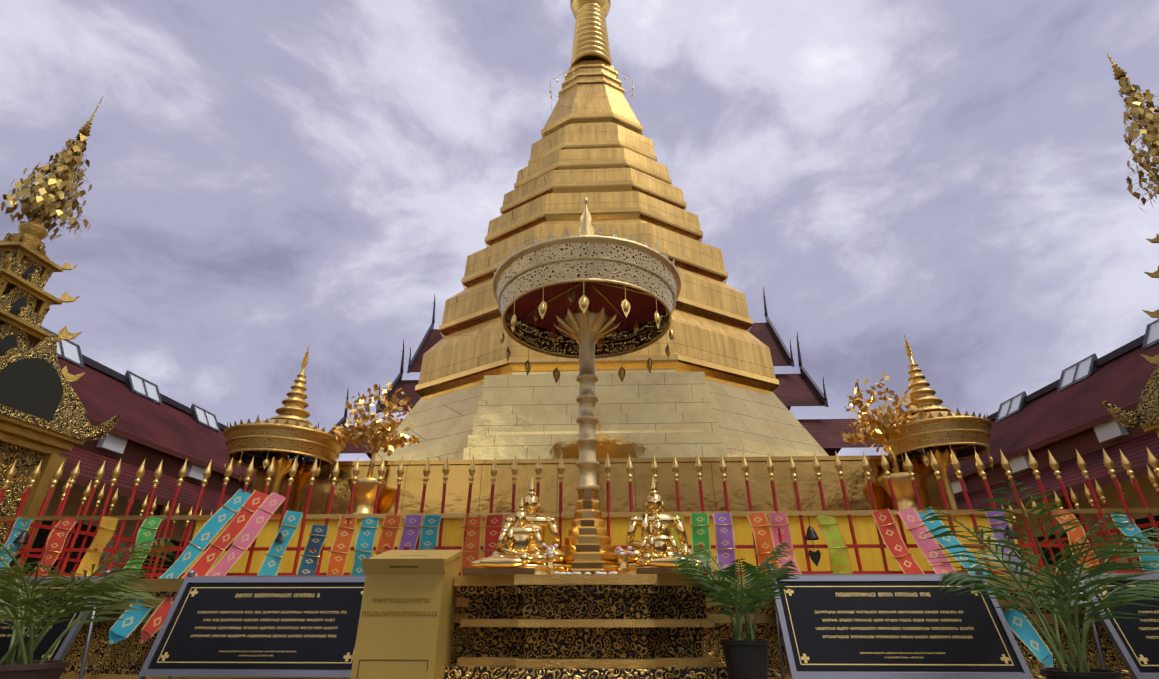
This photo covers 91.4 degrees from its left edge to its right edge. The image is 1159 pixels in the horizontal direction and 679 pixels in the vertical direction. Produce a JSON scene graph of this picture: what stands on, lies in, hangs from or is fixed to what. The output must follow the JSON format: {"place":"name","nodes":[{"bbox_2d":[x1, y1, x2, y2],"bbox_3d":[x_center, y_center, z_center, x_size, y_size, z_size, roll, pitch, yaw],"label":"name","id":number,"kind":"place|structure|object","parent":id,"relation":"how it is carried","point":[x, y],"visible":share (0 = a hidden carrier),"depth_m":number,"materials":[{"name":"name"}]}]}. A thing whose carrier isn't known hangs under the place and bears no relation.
{"place":"outdoors","nodes":[
{"label":"outdoors","id":0,"kind":"place"},
{"bbox_2d":[0,0,1158,460],"label":"sky","id":1,"kind":"structure","parent":0,"point":[271,181],"materials":[{"name":"grey"}]},
{"bbox_2d":[841,372,926,509],"bbox_3d":[4.284,1.419,7.824,0.978,1.963,1.107,-1,-26,2],"label":"gold leaf tree","id":2,"kind":"object","parent":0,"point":[903,488],"visible":0.79,"depth_m":7.74,"materials":[{"name":"paint"}]},
{"label":"ground","id":3,"kind":"structure","parent":0,"visible":0},
{"bbox_2d":[0,570,110,678],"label":"sign board","id":4,"kind":"object","parent":3,"relation":"on","point":[61,647],"visible":0.19,"depth_m":5.29,"materials":[{"name":"black stone"}]},
{"bbox_2d":[0,97,120,573],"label":"gate tower","id":5,"kind":"structure","parent":3,"relation":"on","point":[44,417],"depth_m":7.66,"materials":[{"name":"gold metal"}]},
{"bbox_2d":[23,326,295,578],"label":"cloister","id":6,"kind":"structure","parent":3,"relation":"on","point":[153,427],"depth_m":11.98,"materials":[{"name":"red tile"}]},
{"bbox_2d":[138,570,365,678],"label":"sign board","id":7,"kind":"object","parent":3,"relation":"on","point":[265,626],"visible":1,"depth_m":5.21,"materials":[{"name":"black stone"}]},
{"bbox_2d":[350,550,461,678],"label":"donation box","id":8,"kind":"object","parent":3,"relation":"on","point":[405,630],"visible":1,"depth_m":4.43,"materials":[{"name":"gold metal"}]},
{"bbox_2d":[0,447,1158,578],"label":"fence","id":9,"kind":"object","parent":3,"relation":"on","point":[1090,494],"visible":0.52,"depth_m":6.30,"materials":[{"name":"red metal"}]},
{"bbox_2d":[9,513,1022,566],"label":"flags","id":10,"kind":"object","parent":9,"relation":"hanging from","point":[811,534],"visible":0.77,"depth_m":5.96},
{"bbox_2d":[445,574,728,678],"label":"altar","id":11,"kind":"object","parent":3,"relation":"on","point":[587,626],"visible":0.96,"depth_m":4.61,"materials":[{"name":"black metal"}]},
{"bbox_2d":[490,498,549,573],"bbox_3d":[-0.537,1.766,5.111,0.570,0.701,0.411,-1,-26,2],"label":"buddha statue","id":12,"kind":"object","parent":11,"relation":"on","point":[520,535],"visible":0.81,"depth_m":5.04,"materials":[{"name":"gold metal"}]},
{"bbox_2d":[491,477,565,572],"bbox_3d":[-0.480,1.810,5.510,0.791,0.972,0.570,-1,-26,2],"label":"buddha statue","id":13,"kind":"object","parent":11,"relation":"on","point":[531,503],"visible":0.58,"depth_m":5.47,"materials":[{"name":"gold metal"}]},
{"bbox_2d":[462,543,709,575],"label":"altar offerings","id":14,"kind":"object","parent":11,"relation":"on","point":[500,565],"visible":0.9,"depth_m":4.73},
{"bbox_2d":[561,489,619,573],"bbox_3d":[0.086,1.897,5.607,0.720,0.900,0.720,-1,-26,2],"label":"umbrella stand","id":15,"kind":"object","parent":11,"relation":"on","point":[588,547],"visible":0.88,"depth_m":5.37,"materials":[{"name":"gold metal"}]},
{"bbox_2d":[492,197,681,490],"bbox_3d":[0.086,-0.161,6.611,2.260,3.800,2.260,-1,-26,2],"label":"umbrella","id":16,"kind":"object","parent":15,"relation":"on","point":[587,291],"visible":1,"depth_m":6.33,"materials":[{"name":"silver metal"}]},
{"bbox_2d":[634,509,678,570],"bbox_3d":[0.701,1.795,5.015,0.460,0.565,0.331,-1,-26,2],"label":"buddha statue","id":17,"kind":"object","parent":11,"relation":"on","point":[658,542],"visible":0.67,"depth_m":4.98,"materials":[{"name":"gold metal"}]},
{"bbox_2d":[618,477,696,573],"bbox_3d":[0.738,1.786,5.462,0.791,0.972,0.570,-1,-26,2],"label":"buddha statue","id":18,"kind":"object","parent":11,"relation":"on","point":[645,522],"visible":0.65,"depth_m":5.41,"materials":[{"name":"gold metal"}]},
{"bbox_2d":[59,576,1133,678],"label":"enclosure wall","id":19,"kind":"structure","parent":3,"relation":"on","point":[124,658],"depth_m":5.42,"materials":[{"name":"gold metal"}]},
{"bbox_2d":[0,489,1158,666],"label":"fabric banners","id":20,"kind":"object","parent":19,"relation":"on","point":[256,509],"visible":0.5,"depth_m":6.04,"materials":[{"name":"multicoloured fabric"}]},
{"bbox_2d":[370,0,828,460],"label":"chedi","id":21,"kind":"structure","parent":3,"relation":"on","point":[709,387],"depth_m":12.09,"materials":[{"name":"gold metal"}]},
{"bbox_2d":[223,346,345,514],"bbox_3d":[-4.245,1.281,8.289,1.600,2.619,1.600,-1,-26,2],"label":"umbrella","id":22,"kind":"object","parent":21,"relation":"on","point":[290,431],"visible":0.9,"depth_m":7.85,"materials":[{"name":"gold metal"}]},
{"bbox_2d":[329,382,419,513],"bbox_3d":[-2.972,1.566,8.106,1.149,1.946,1.020,-1,-26,2],"label":"gold leaf tree","id":23,"kind":"object","parent":21,"relation":"on","point":[384,433],"visible":0.94,"depth_m":8.03,"materials":[{"name":"paint"}]},
{"bbox_2d":[549,65,633,109],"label":"hanging bells","id":24,"kind":"object","parent":21,"relation":"attached to","point":[584,72],"visible":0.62,"depth_m":17.52,"materials":[{"name":"gold metal"}]},
{"bbox_2d":[181,455,1019,577],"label":"base wall","id":25,"kind":"structure","parent":21,"relation":"attached to","point":[852,471],"depth_m":7.94,"materials":[{"name":"gold metal"}]},
{"bbox_2d":[878,335,993,509],"bbox_3d":[4.886,1.107,7.931,1.400,2.619,1.400,-1,-26,2],"label":"umbrella","id":26,"kind":"object","parent":21,"relation":"on","point":[939,427],"visible":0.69,"depth_m":7.50,"materials":[{"name":"gold metal"}]},
{"bbox_2d":[318,289,882,458],"bbox_3d":[0.907,4.716,25.227,20.722,15.854,10.324,-1,-26,2],"label":"viharn behind chedi","id":27,"kind":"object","parent":3,"relation":"on","point":[802,389],"visible":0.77,"depth_m":23.47,"materials":[{"name":"tile"}]},
{"bbox_2d":[768,569,1033,678],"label":"sign board","id":28,"kind":"object","parent":3,"relation":"on","point":[877,626],"visible":1,"depth_m":4.98,"materials":[{"name":"black stone"}]},
{"bbox_2d":[918,319,1158,575],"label":"cloister","id":29,"kind":"structure","parent":3,"relation":"on","point":[1065,416],"depth_m":11.48,"materials":[{"name":"red tile"}]},
{"bbox_2d":[1074,568,1158,678],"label":"sign board","id":30,"kind":"object","parent":3,"relation":"on","point":[1135,642],"visible":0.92,"depth_m":4.92,"materials":[{"name":"black stone"}]},
{"bbox_2d":[1101,52,1158,437],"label":"gate tower","id":31,"kind":"structure","parent":3,"relation":"on","point":[1145,415],"depth_m":8.09,"materials":[{"name":"gold metal"}]},
{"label":"plant stands","id":32,"kind":"object","parent":3,"relation":"on","visible":0},
{"bbox_2d":[0,537,179,678],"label":"palm plant","id":33,"kind":"object","parent":32,"relation":"on","point":[24,665],"visible":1,"depth_m":3.91,"materials":[{"name":"green plant"}]},
{"bbox_2d":[668,542,798,678],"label":"palm plant","id":34,"kind":"object","parent":32,"relation":"on","point":[747,658],"visible":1,"depth_m":4.37,"materials":[{"name":"green plant"}]},
{"bbox_2d":[917,480,1158,678],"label":"palm plant","id":35,"kind":"object","parent":32,"relation":"on","point":[1072,671],"visible":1,"depth_m":4.08,"materials":[{"name":"green plant"}]}
]}

